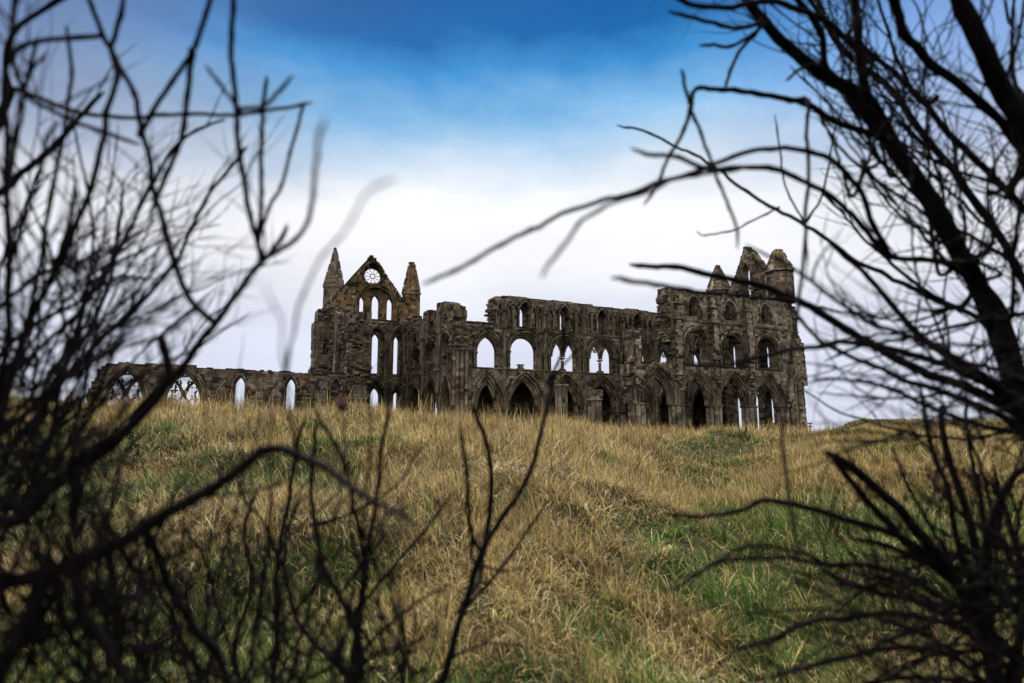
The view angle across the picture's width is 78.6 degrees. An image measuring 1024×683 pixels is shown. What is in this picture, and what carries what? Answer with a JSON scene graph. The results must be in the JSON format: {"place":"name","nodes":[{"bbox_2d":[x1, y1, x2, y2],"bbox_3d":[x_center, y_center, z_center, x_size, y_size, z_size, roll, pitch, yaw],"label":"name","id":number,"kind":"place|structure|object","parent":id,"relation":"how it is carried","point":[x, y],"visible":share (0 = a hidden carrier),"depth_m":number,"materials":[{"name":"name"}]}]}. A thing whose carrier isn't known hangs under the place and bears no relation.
{"place":"outdoors","nodes":[
{"label":"outdoors","id":0,"kind":"place"},
{"bbox_2d":[0,0,1023,431],"label":"sky","id":1,"kind":"structure","parent":0,"point":[493,120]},
{"bbox_2d":[0,379,1023,682],"bbox_3d":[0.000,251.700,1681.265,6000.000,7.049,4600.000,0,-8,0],"label":"ground","id":2,"kind":"structure","parent":0,"point":[557,509],"depth_m":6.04,"materials":[{"name":"brown plant"}]},
{"bbox_2d":[128,432,146,480],"bbox_3d":[-4.851,1.502,8.055,0.418,0.809,0.112,2,-9,-10],"label":"weed stalk","id":3,"kind":"object","parent":2,"relation":"on","point":[132,433],"visible":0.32,"depth_m":8.06,"materials":[{"name":"green plant"}]},
{"bbox_2d":[0,0,325,565],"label":"bare shrub","id":4,"kind":"object","parent":2,"relation":"on","point":[75,264],"visible":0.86,"depth_m":1.43,"materials":[{"name":"black plant"}]},
{"bbox_2d":[0,176,417,682],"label":"bare shrub","id":5,"kind":"object","parent":2,"relation":"on","point":[30,623],"visible":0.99,"depth_m":1.09,"materials":[{"name":"black plant"}]},
{"bbox_2d":[87,361,345,414],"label":"ruined wall","id":6,"kind":"structure","parent":2,"relation":"on","point":[313,387],"depth_m":63.78,"materials":[{"name":"stone"}]},
{"bbox_2d":[97,361,149,406],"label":"tracery window","id":7,"kind":"structure","parent":6,"relation":"in","point":[125,364],"depth_m":59.12,"materials":[{"name":"stone"}]},
{"bbox_2d":[161,366,208,404],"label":"tracery window","id":8,"kind":"structure","parent":6,"relation":"in","point":[190,372],"depth_m":61.50,"materials":[{"name":"stone"}]},
{"bbox_2d":[229,373,249,402],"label":"lancet window","id":9,"kind":"structure","parent":6,"relation":"in","point":[242,376],"depth_m":63.35,"materials":[{"name":"stone"}]},
{"bbox_2d":[281,375,299,410],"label":"lancet window","id":10,"kind":"structure","parent":6,"relation":"in","point":[292,377],"depth_m":65.50,"materials":[{"name":"stone"}]},
{"bbox_2d":[326,377,344,407],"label":"lancet window","id":11,"kind":"structure","parent":6,"relation":"in","point":[336,379],"depth_m":67.47,"materials":[{"name":"stone"}]},
{"bbox_2d":[0,372,436,682],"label":"bare sapling","id":12,"kind":"object","parent":2,"relation":"on","point":[273,658],"visible":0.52,"depth_m":1.58,"materials":[{"name":"black plant"}]},
{"bbox_2d":[286,395,363,682],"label":"briar stem","id":13,"kind":"object","parent":2,"relation":"on","point":[342,405],"visible":0.93,"depth_m":1.40,"materials":[{"name":"black plant"}]},
{"bbox_2d":[220,354,458,682],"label":"bare sapling","id":14,"kind":"object","parent":2,"relation":"on","point":[353,671],"visible":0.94,"depth_m":1.54,"materials":[{"name":"black plant"}]},
{"bbox_2d":[336,317,390,679],"bbox_3d":[-0.426,0.834,1.373,0.238,1.828,0.125,7,-11,-39],"label":"briar stem","id":15,"kind":"object","parent":2,"relation":"on","point":[366,331],"visible":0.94,"depth_m":1.50,"materials":[{"name":"black plant"}]},
{"bbox_2d":[413,323,609,682],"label":"bare sapling","id":16,"kind":"object","parent":2,"relation":"on","point":[468,600],"visible":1,"depth_m":1.92,"materials":[{"name":"black plant"}]},
{"bbox_2d":[308,246,807,431],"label":"abbey ruin","id":17,"kind":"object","parent":2,"relation":"on","point":[437,351],"visible":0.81,"depth_m":74.30,"materials":[{"name":"stone"}]},
{"bbox_2d":[554,384,568,417],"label":"ruined pier","id":18,"kind":"structure","parent":2,"relation":"on","point":[561,402],"depth_m":61.70,"materials":[{"name":"stone"}]},
{"bbox_2d":[586,389,602,426],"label":"ruined pier","id":19,"kind":"structure","parent":2,"relation":"on","point":[594,405],"depth_m":63.24,"materials":[{"name":"stone"}]},
{"bbox_2d":[422,0,1023,564],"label":"bare tree","id":20,"kind":"object","parent":2,"relation":"on","point":[864,104],"visible":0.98,"depth_m":2.10,"materials":[{"name":"black plant"}]},
{"bbox_2d":[761,423,780,430],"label":"fallen masonry","id":21,"kind":"object","parent":2,"relation":"on","point":[766,425],"visible":0.27,"depth_m":72.48,"materials":[{"name":"stone"}]},
{"bbox_2d":[655,305,1023,682],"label":"bare shrub","id":22,"kind":"object","parent":2,"relation":"on","point":[975,606],"visible":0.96,"depth_m":1.75,"materials":[{"name":"black plant"}]}
]}

